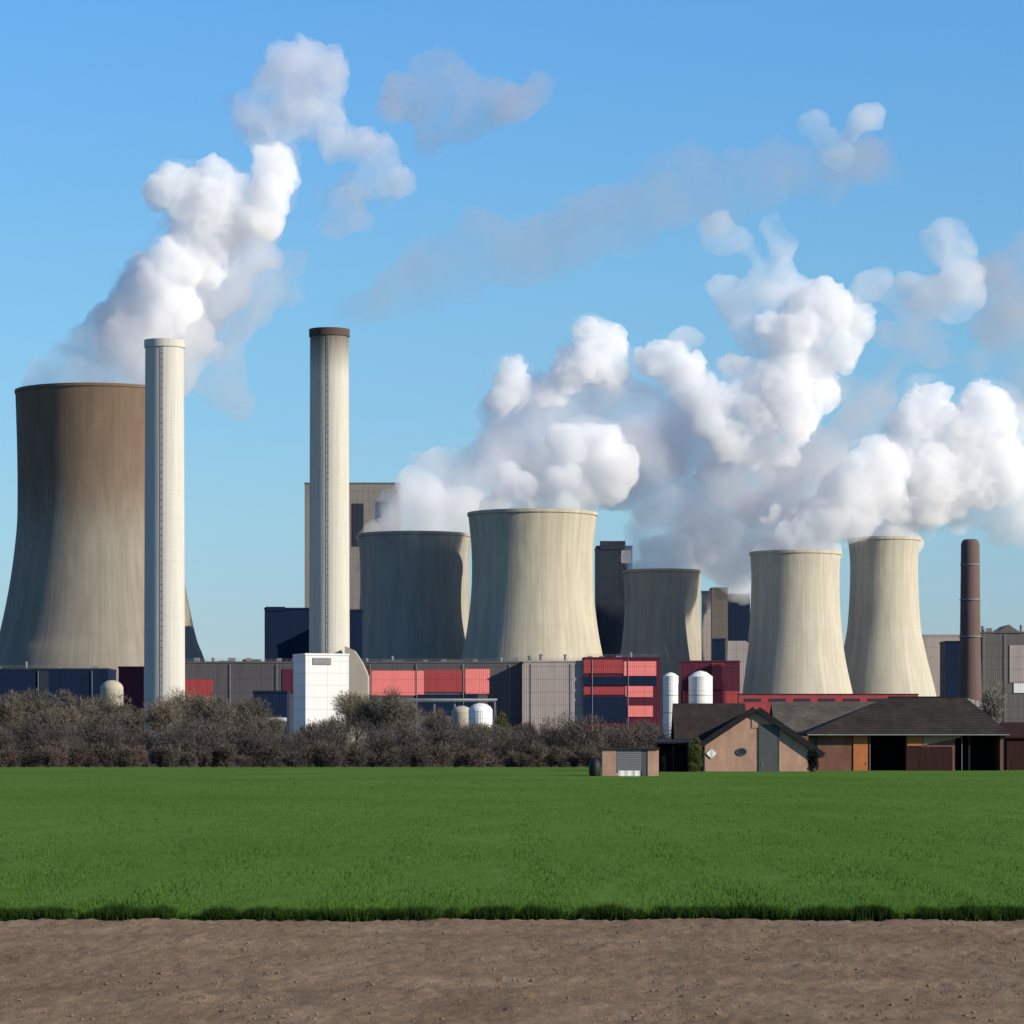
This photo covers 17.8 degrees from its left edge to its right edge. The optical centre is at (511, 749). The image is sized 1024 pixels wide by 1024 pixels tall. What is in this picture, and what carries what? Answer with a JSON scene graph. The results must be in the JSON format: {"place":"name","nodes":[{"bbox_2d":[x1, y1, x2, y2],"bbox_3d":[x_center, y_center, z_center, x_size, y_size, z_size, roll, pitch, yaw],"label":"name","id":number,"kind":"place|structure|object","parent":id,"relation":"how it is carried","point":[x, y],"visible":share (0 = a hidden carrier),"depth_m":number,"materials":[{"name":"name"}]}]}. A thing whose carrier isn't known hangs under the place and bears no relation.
{"place":"outdoors","nodes":[
{"label":"outdoors","id":0,"kind":"place"},
{"bbox_2d":[0,759,585,766],"bbox_3d":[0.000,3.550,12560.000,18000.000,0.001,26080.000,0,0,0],"label":"ground","id":1,"kind":"structure","parent":0,"point":[230,765],"depth_m":673.47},
{"bbox_2d":[0,746,18,766],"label":"shrub","id":2,"kind":"object","parent":1,"relation":"on","point":[8,759],"visible":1,"depth_m":620.89,"materials":[{"name":"brown plant"}]},
{"bbox_2d":[0,689,27,737],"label":"bare tree","id":3,"kind":"object","parent":1,"relation":"on","point":[11,713],"visible":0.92,"depth_m":830.03,"materials":[{"name":"brown plant"}]},
{"bbox_2d":[3,738,45,766],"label":"shrub","id":4,"kind":"object","parent":1,"relation":"on","point":[21,751],"visible":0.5,"depth_m":634.70,"materials":[{"name":"brown plant"}]},
{"bbox_2d":[3,715,47,762],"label":"bare shrub","id":5,"kind":"object","parent":1,"relation":"on","point":[28,736],"visible":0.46,"depth_m":749.81,"materials":[{"name":"brown plant"}]},
{"bbox_2d":[10,688,64,734],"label":"bare tree","id":6,"kind":"object","parent":1,"relation":"on","point":[32,710],"visible":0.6,"depth_m":862.95,"materials":[{"name":"brown plant"}]},
{"bbox_2d":[33,744,68,766],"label":"shrub","id":7,"kind":"object","parent":1,"relation":"on","point":[55,755],"visible":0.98,"depth_m":617.01,"materials":[{"name":"brown plant"}]},
{"bbox_2d":[35,718,73,762],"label":"bare shrub","id":8,"kind":"object","parent":1,"relation":"on","point":[52,736],"visible":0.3,"depth_m":707.16,"materials":[{"name":"brown plant"}]},
{"bbox_2d":[0,662,116,747],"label":"hall","id":9,"kind":"structure","parent":1,"relation":"on","point":[86,681],"depth_m":1536.00,"materials":[{"name":"blue metal"}]},
{"bbox_2d":[38,704,84,732],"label":"bare tree","id":10,"kind":"object","parent":1,"relation":"on","point":[71,714],"visible":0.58,"depth_m":845.60,"materials":[{"name":"brown plant"}]},
{"bbox_2d":[48,688,98,743],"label":"bare tree","id":11,"kind":"object","parent":1,"relation":"on","point":[82,711],"visible":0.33,"depth_m":896.52,"materials":[{"name":"brown plant"}]},
{"bbox_2d":[65,743,91,766],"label":"shrub","id":12,"kind":"object","parent":1,"relation":"on","point":[76,756],"visible":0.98,"depth_m":634.80,"materials":[{"name":"brown plant"}]},
{"bbox_2d":[72,712,115,750],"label":"bare shrub","id":13,"kind":"object","parent":1,"relation":"on","point":[89,732],"visible":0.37,"depth_m":752.61,"materials":[{"name":"brown plant"}]},
{"bbox_2d":[0,382,204,681],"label":"cooling tower","id":14,"kind":"structure","parent":1,"relation":"on","point":[75,597],"depth_m":1765.34,"materials":[{"name":"brown concrete"}]},
{"bbox_2d":[84,742,121,766],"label":"shrub","id":15,"kind":"object","parent":1,"relation":"on","point":[102,751],"visible":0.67,"depth_m":627.75,"materials":[{"name":"brown plant"}]},
{"bbox_2d":[82,692,136,721],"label":"bare tree","id":16,"kind":"object","parent":1,"relation":"on","point":[113,706],"visible":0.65,"depth_m":931.62,"materials":[{"name":"brown plant"}]},
{"bbox_2d":[100,680,122,705],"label":"tank","id":17,"kind":"object","parent":1,"relation":"on","point":[110,686],"visible":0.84,"depth_m":1276.38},
{"bbox_2d":[88,723,143,756],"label":"bare shrub","id":18,"kind":"object","parent":1,"relation":"on","point":[122,743],"visible":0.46,"depth_m":712.77,"materials":[{"name":"brown plant"}]},
{"bbox_2d":[104,744,142,766],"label":"shrub","id":19,"kind":"object","parent":1,"relation":"on","point":[117,757],"visible":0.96,"depth_m":620.70,"materials":[{"name":"brown plant"}]},
{"bbox_2d":[109,708,150,743],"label":"bare tree","id":20,"kind":"object","parent":1,"relation":"on","point":[135,722],"visible":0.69,"depth_m":876.01,"materials":[{"name":"brown plant"}]},
{"bbox_2d":[118,666,143,739],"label":"building","id":21,"kind":"structure","parent":1,"relation":"on","point":[131,679],"depth_m":1488.00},
{"bbox_2d":[119,725,163,764],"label":"bare shrub","id":22,"kind":"object","parent":1,"relation":"on","point":[146,741],"visible":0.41,"depth_m":720.40,"materials":[{"name":"brown plant"}]},
{"bbox_2d":[138,694,178,739],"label":"bare tree","id":23,"kind":"object","parent":1,"relation":"on","point":[161,715],"visible":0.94,"depth_m":834.05,"materials":[{"name":"brown plant"}]},
{"bbox_2d":[144,338,184,751],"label":"chimney","id":24,"kind":"object","parent":1,"relation":"on","point":[164,607],"visible":0.94,"depth_m":1400.63,"materials":[{"name":"white paint"}]},
{"bbox_2d":[158,741,193,766],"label":"shrub","id":25,"kind":"object","parent":1,"relation":"on","point":[174,751],"visible":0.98,"depth_m":630.91,"materials":[{"name":"brown plant"}]},
{"bbox_2d":[165,719,216,765],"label":"bare shrub","id":26,"kind":"object","parent":1,"relation":"on","point":[176,739],"visible":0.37,"depth_m":714.60,"materials":[{"name":"brown plant"}]},
{"bbox_2d":[187,691,234,725],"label":"bare tree","id":27,"kind":"object","parent":1,"relation":"on","point":[217,707],"visible":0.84,"depth_m":839.68,"materials":[{"name":"brown plant"}]},
{"bbox_2d":[185,715,237,764],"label":"bare shrub","id":28,"kind":"object","parent":1,"relation":"on","point":[210,741],"visible":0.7,"depth_m":699.15,"materials":[{"name":"brown plant"}]},
{"bbox_2d":[211,743,238,766],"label":"shrub","id":29,"kind":"object","parent":1,"relation":"on","point":[224,754],"visible":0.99,"depth_m":642.36,"materials":[{"name":"brown plant"}]},
{"bbox_2d":[217,722,268,764],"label":"bare shrub","id":30,"kind":"object","parent":1,"relation":"on","point":[239,742],"visible":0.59,"depth_m":735.40,"materials":[{"name":"brown plant"}]},
{"bbox_2d":[227,695,273,760],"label":"bare tree","id":31,"kind":"object","parent":1,"relation":"on","point":[258,710],"visible":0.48,"depth_m":952.68,"materials":[{"name":"brown plant"}]},
{"bbox_2d":[232,710,270,740],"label":"bare tree","id":32,"kind":"object","parent":1,"relation":"on","point":[247,720],"visible":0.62,"depth_m":862.22,"materials":[{"name":"brown plant"}]},
{"bbox_2d":[251,745,285,766],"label":"shrub","id":33,"kind":"object","parent":1,"relation":"on","point":[265,757],"visible":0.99,"depth_m":624.33,"materials":[{"name":"brown plant"}]},
{"bbox_2d":[253,691,290,744],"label":"workshop","id":34,"kind":"structure","parent":1,"relation":"on","point":[279,702],"depth_m":1152.00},
{"bbox_2d":[265,732,299,765],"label":"bare shrub","id":35,"kind":"object","parent":1,"relation":"on","point":[278,744],"visible":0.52,"depth_m":696.55,"materials":[{"name":"brown plant"}]},
{"bbox_2d":[264,607,308,660],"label":"building","id":36,"kind":"structure","parent":1,"relation":"on","point":[286,634],"depth_m":1616.00,"materials":[{"name":"metal"}]},
{"bbox_2d":[298,738,342,766],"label":"shrub","id":37,"kind":"object","parent":1,"relation":"on","point":[313,754],"visible":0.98,"depth_m":620.07,"materials":[{"name":"brown plant"}]},
{"bbox_2d":[293,653,349,754],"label":"block","id":38,"kind":"structure","parent":1,"relation":"on","point":[320,680],"depth_m":1360.18,"materials":[{"name":"metal"}]},
{"bbox_2d":[303,721,353,765],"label":"bare shrub","id":39,"kind":"object","parent":1,"relation":"on","point":[332,740],"visible":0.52,"depth_m":679.48,"materials":[{"name":"brown plant"}]},
{"bbox_2d":[309,327,349,653],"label":"chimney","id":40,"kind":"object","parent":1,"relation":"on","point":[329,625],"visible":0.85,"depth_m":1440.42,"materials":[{"name":"paint"}]},
{"bbox_2d":[311,710,365,762],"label":"bare shrub","id":41,"kind":"object","parent":1,"relation":"on","point":[333,721],"visible":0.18,"depth_m":746.80,"materials":[{"name":"brown plant"}]},
{"bbox_2d":[329,689,375,734],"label":"bare tree","id":42,"kind":"object","parent":1,"relation":"on","point":[340,703],"visible":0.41,"depth_m":927.62,"materials":[{"name":"brown plant"}]},
{"bbox_2d":[304,483,402,608],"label":"boiler house","id":43,"kind":"structure","parent":1,"relation":"on","point":[374,507],"depth_m":2016.00,"materials":[{"name":"grey stone"}]},
{"bbox_2d":[185,656,522,756],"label":"turbine hall","id":44,"kind":"structure","parent":1,"relation":"on","point":[233,680],"depth_m":1539.20,"materials":[{"name":"metal"}]},
{"bbox_2d":[340,745,371,766],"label":"shrub","id":45,"kind":"object","parent":1,"relation":"on","point":[360,758],"visible":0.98,"depth_m":620.81,"materials":[{"name":"brown plant"}]},
{"bbox_2d":[349,609,363,660],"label":"conveyor tower","id":46,"kind":"structure","parent":1,"relation":"on","point":[356,629],"depth_m":1600.00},
{"bbox_2d":[345,646,368,744],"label":"annex","id":47,"kind":"object","parent":1,"relation":"on","point":[358,678],"visible":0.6,"depth_m":1424.00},
{"bbox_2d":[339,694,376,740],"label":"bare tree","id":48,"kind":"object","parent":1,"relation":"on","point":[350,711],"visible":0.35,"depth_m":910.25,"materials":[{"name":"brown plant"}]},
{"bbox_2d":[354,686,408,739],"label":"bare tree","id":49,"kind":"object","parent":1,"relation":"on","point":[389,701],"visible":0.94,"depth_m":844.10,"materials":[{"name":"brown plant"}]},
{"bbox_2d":[365,725,402,762],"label":"bare shrub","id":50,"kind":"object","parent":1,"relation":"on","point":[380,748],"visible":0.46,"depth_m":722.97,"materials":[{"name":"brown plant"}]},
{"bbox_2d":[382,746,407,766],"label":"shrub","id":51,"kind":"object","parent":1,"relation":"on","point":[393,757],"visible":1,"depth_m":620.66,"materials":[{"name":"brown plant"}]},
{"bbox_2d":[388,701,422,732],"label":"bare tree","id":52,"kind":"object","parent":1,"relation":"on","point":[412,709],"visible":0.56,"depth_m":858.63,"materials":[{"name":"brown plant"}]},
{"bbox_2d":[389,712,433,765],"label":"bare shrub","id":53,"kind":"object","parent":1,"relation":"on","point":[418,745],"visible":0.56,"depth_m":692.79,"materials":[{"name":"brown plant"}]},
{"bbox_2d":[399,744,428,766],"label":"shrub","id":54,"kind":"object","parent":1,"relation":"on","point":[408,756],"visible":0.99,"depth_m":622.11,"materials":[{"name":"brown plant"}]},
{"bbox_2d":[358,531,470,660],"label":"cooling tower","id":55,"kind":"structure","parent":1,"relation":"on","point":[414,596],"depth_m":1720.62,"materials":[{"name":"grey concrete"}]},
{"bbox_2d":[423,740,452,766],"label":"shrub","id":56,"kind":"object","parent":1,"relation":"on","point":[432,757],"visible":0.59,"depth_m":636.86,"materials":[{"name":"brown plant"}]},
{"bbox_2d":[419,716,468,764],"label":"bare shrub","id":57,"kind":"object","parent":1,"relation":"on","point":[442,736],"visible":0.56,"depth_m":730.68,"materials":[{"name":"brown plant"}]},
{"bbox_2d":[435,741,476,766],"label":"shrub","id":58,"kind":"object","parent":1,"relation":"on","point":[457,757],"visible":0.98,"depth_m":627.06,"materials":[{"name":"brown plant"}]},
{"bbox_2d":[454,726,500,760],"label":"bare shrub","id":59,"kind":"object","parent":1,"relation":"on","point":[480,744],"visible":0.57,"depth_m":740.53,"materials":[{"name":"brown plant"}]},
{"bbox_2d":[464,747,494,766],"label":"shrub","id":60,"kind":"object","parent":1,"relation":"on","point":[481,758],"visible":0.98,"depth_m":625.92,"materials":[{"name":"brown plant"}]},
{"bbox_2d":[468,703,492,741],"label":"tank","id":61,"kind":"object","parent":1,"relation":"on","point":[481,712],"visible":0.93,"depth_m":1244.36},
{"bbox_2d":[461,508,602,722],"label":"cooling tower","id":62,"kind":"structure","parent":1,"relation":"on","point":[532,591],"depth_m":1651.69,"materials":[{"name":"beige concrete"}]},
{"bbox_2d":[524,742,549,766],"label":"shrub","id":63,"kind":"object","parent":1,"relation":"on","point":[537,751],"visible":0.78,"depth_m":625.51,"materials":[{"name":"brown plant"}]},
{"bbox_2d":[523,654,583,756],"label":"block","id":64,"kind":"structure","parent":1,"relation":"on","point":[551,686],"depth_m":1531.20,"materials":[{"name":"metal"}]},
{"bbox_2d":[537,711,577,765],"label":"bare shrub","id":65,"kind":"object","parent":1,"relation":"on","point":[551,731],"visible":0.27,"depth_m":702.03,"materials":[{"name":"brown plant"}]},
{"bbox_2d":[545,745,576,766],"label":"shrub","id":66,"kind":"object","parent":1,"relation":"on","point":[562,756],"visible":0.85,"depth_m":636.06,"materials":[{"name":"brown plant"}]},
{"bbox_2d":[559,710,611,765],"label":"bare shrub","id":67,"kind":"object","parent":1,"relation":"on","point":[573,731],"visible":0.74,"depth_m":694.07,"materials":[{"name":"brown plant"}]},
{"bbox_2d":[596,720,624,749],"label":"bare shrub","id":68,"kind":"object","parent":1,"relation":"on","point":[614,742],"visible":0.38,"depth_m":724.54,"materials":[{"name":"brown plant"}]},
{"bbox_2d":[594,541,632,656],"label":"boiler house","id":69,"kind":"structure","parent":1,"relation":"on","point":[613,559],"depth_m":1984.00,"materials":[{"name":"blue metal"}]},
{"bbox_2d":[582,652,660,741],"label":"building","id":70,"kind":"structure","parent":1,"relation":"on","point":[620,690],"depth_m":1529.25,"materials":[{"name":"metal"}]},
{"bbox_2d":[611,723,654,749],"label":"bare shrub","id":71,"kind":"object","parent":1,"relation":"on","point":[630,743],"visible":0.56,"depth_m":725.80,"materials":[{"name":"brown plant"}]},
{"bbox_2d":[635,721,670,747],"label":"bare shrub","id":72,"kind":"object","parent":1,"relation":"on","point":[661,737],"visible":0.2,"depth_m":689.90,"materials":[{"name":"brown plant"}]},
{"bbox_2d":[620,568,701,733],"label":"cooling tower","id":73,"kind":"structure","parent":1,"relation":"on","point":[662,614],"depth_m":1820.58,"materials":[{"name":"grey concrete"}]},
{"bbox_2d":[663,672,678,739],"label":"silo","id":74,"kind":"object","parent":1,"relation":"on","point":[670,689],"visible":0.54,"depth_m":1492.90,"materials":[{"name":"metal"}]},
{"bbox_2d":[688,671,712,702],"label":"silo","id":75,"kind":"object","parent":1,"relation":"on","point":[700,686],"visible":0.46,"depth_m":1491.48,"materials":[{"name":"metal"}]},
{"bbox_2d":[701,591,710,659],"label":"stair tower","id":76,"kind":"structure","parent":1,"relation":"on","point":[705,625],"depth_m":1808.00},
{"bbox_2d":[671,703,745,770],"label":"barn wing","id":77,"kind":"structure","parent":1,"relation":"on","point":[691,721],"depth_m":505.23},
{"bbox_2d":[678,660,739,702],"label":"building","id":78,"kind":"structure","parent":1,"relation":"on","point":[725,674],"depth_m":1560.00,"materials":[{"name":"metal"}]},
{"bbox_2d":[709,587,727,659],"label":"building","id":79,"kind":"structure","parent":1,"relation":"on","point":[719,612],"depth_m":1840.00,"materials":[{"name":"grey stone"}]},
{"bbox_2d":[711,638,725,659],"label":"bunker","id":80,"kind":"object","parent":1,"relation":"on","point":[718,648],"visible":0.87,"depth_m":1728.00},
{"bbox_2d":[725,641,748,693],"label":"conveyor tower","id":81,"kind":"structure","parent":1,"relation":"on","point":[736,650],"depth_m":1664.00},
{"bbox_2d":[728,593,750,641],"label":"tower block","id":82,"kind":"structure","parent":1,"relation":"on","point":[738,615],"depth_m":1856.00,"materials":[{"name":"metal"}]},
{"bbox_2d":[699,707,824,770],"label":"barn","id":83,"kind":"structure","parent":1,"relation":"on","point":[758,739],"depth_m":497.60,"materials":[{"name":"brick"}]},
{"bbox_2d":[759,724,778,770],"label":"door","id":84,"kind":"structure","parent":83,"relation":"in","point":[768,733],"depth_m":497.54,"materials":[{"name":"grey paint"}]},
{"bbox_2d":[742,550,852,693],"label":"cooling tower","id":85,"kind":"structure","parent":1,"relation":"on","point":[795,641],"depth_m":1738.00,"materials":[{"name":"concrete"}]},
{"bbox_2d":[770,702,875,739],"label":"barn","id":86,"kind":"structure","parent":1,"relation":"on","point":[797,717],"depth_m":568.51,"materials":[{"name":"tile"}]},
{"bbox_2d":[737,694,918,713],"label":"conveyor gallery","id":87,"kind":"object","parent":1,"relation":"on","point":[757,701],"visible":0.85,"depth_m":1440.00,"materials":[{"name":"red metal"}]},
{"bbox_2d":[844,536,935,695],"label":"cooling tower","id":88,"kind":"structure","parent":1,"relation":"on","point":[884,650],"depth_m":1845.36,"materials":[{"name":"concrete"}]},
{"bbox_2d":[922,634,959,695],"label":"building","id":89,"kind":"structure","parent":1,"relation":"on","point":[931,645],"depth_m":2016.00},
{"bbox_2d":[939,641,959,695],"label":"building","id":90,"kind":"structure","parent":1,"relation":"on","point":[949,665],"depth_m":1536.00,"materials":[{"name":"metal"}]},
{"bbox_2d":[959,539,981,700],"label":"brick stack","id":91,"kind":"object","parent":1,"relation":"on","point":[970,680],"visible":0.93,"depth_m":1500.01,"materials":[{"name":"brick"}]},
{"bbox_2d":[980,625,1023,723],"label":"hall","id":92,"kind":"structure","parent":1,"relation":"on","point":[1002,652],"depth_m":1584.00,"materials":[{"name":"grey metal"}]},
{"bbox_2d":[0,767,1023,912],"bbox_3d":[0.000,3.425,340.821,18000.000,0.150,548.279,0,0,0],"label":"crop field","id":93,"kind":"structure","parent":0,"point":[404,776],"depth_m":133.81,"materials":[{"name":"plant"}]},
{"bbox_2d":[0,778,1023,919],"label":"wheat blades","id":94,"kind":"object","parent":93,"relation":"on","point":[569,914],"visible":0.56,"depth_m":89.17,"materials":[{"name":"plant"}]},
{"bbox_2d":[600,748,659,775],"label":"brick shed","id":95,"kind":"structure","parent":93,"relation":"on","point":[643,762],"depth_m":412.80,"materials":[{"name":"brown brick"}]},
{"bbox_2d":[654,740,690,771],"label":"lean to","id":96,"kind":"object","parent":93,"relation":"on","point":[673,755],"visible":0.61,"depth_m":491.10,"materials":[{"name":"wood"}]},
{"bbox_2d":[659,749,686,771],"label":"board door","id":97,"kind":"structure","parent":96,"relation":"in","point":[665,755],"depth_m":491.14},
{"bbox_2d":[687,735,702,771],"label":"bush","id":98,"kind":"object","parent":93,"relation":"on","point":[694,757],"visible":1,"depth_m":487.76,"materials":[{"name":"green plant"}]},
{"bbox_2d":[798,696,1010,770],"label":"hipped barn","id":99,"kind":"structure","parent":93,"relation":"on","point":[931,733],"depth_m":516.67,"materials":[{"name":"brick"}]},
{"bbox_2d":[853,736,867,770],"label":"door","id":100,"kind":"structure","parent":99,"relation":"in","point":[860,743],"depth_m":515.09,"materials":[{"name":"orange paint"}]},
{"bbox_2d":[906,747,951,770],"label":"sliding door","id":101,"kind":"structure","parent":99,"relation":"in","point":[917,758],"depth_m":515.09,"materials":[{"name":"wood"}]},
{"bbox_2d":[979,677,1007,723],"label":"bare tree","id":102,"kind":"object","parent":93,"relation":"on","point":[991,708],"visible":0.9,"depth_m":583.50,"materials":[{"name":"brown plant"}]},
{"bbox_2d":[1000,722,1023,769],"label":"shed","id":103,"kind":"structure","parent":93,"relation":"on","point":[1014,751],"depth_m":528.00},
{"bbox_2d":[0,917,1023,1023],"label":"ploughed soil","id":104,"kind":"structure","parent":0,"point":[358,967],"depth_m":51.35,"materials":[{"name":"soil"}]},
{"bbox_2d":[0,901,1023,921],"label":"margin grass","id":105,"kind":"structure","parent":0,"point":[874,912],"depth_m":66.76,"materials":[{"name":"plant"}]},
{"bbox_2d":[0,0,1023,660],"label":"sky","id":106,"kind":"structure","parent":0,"point":[719,282],"materials":[{"name":"blue"}]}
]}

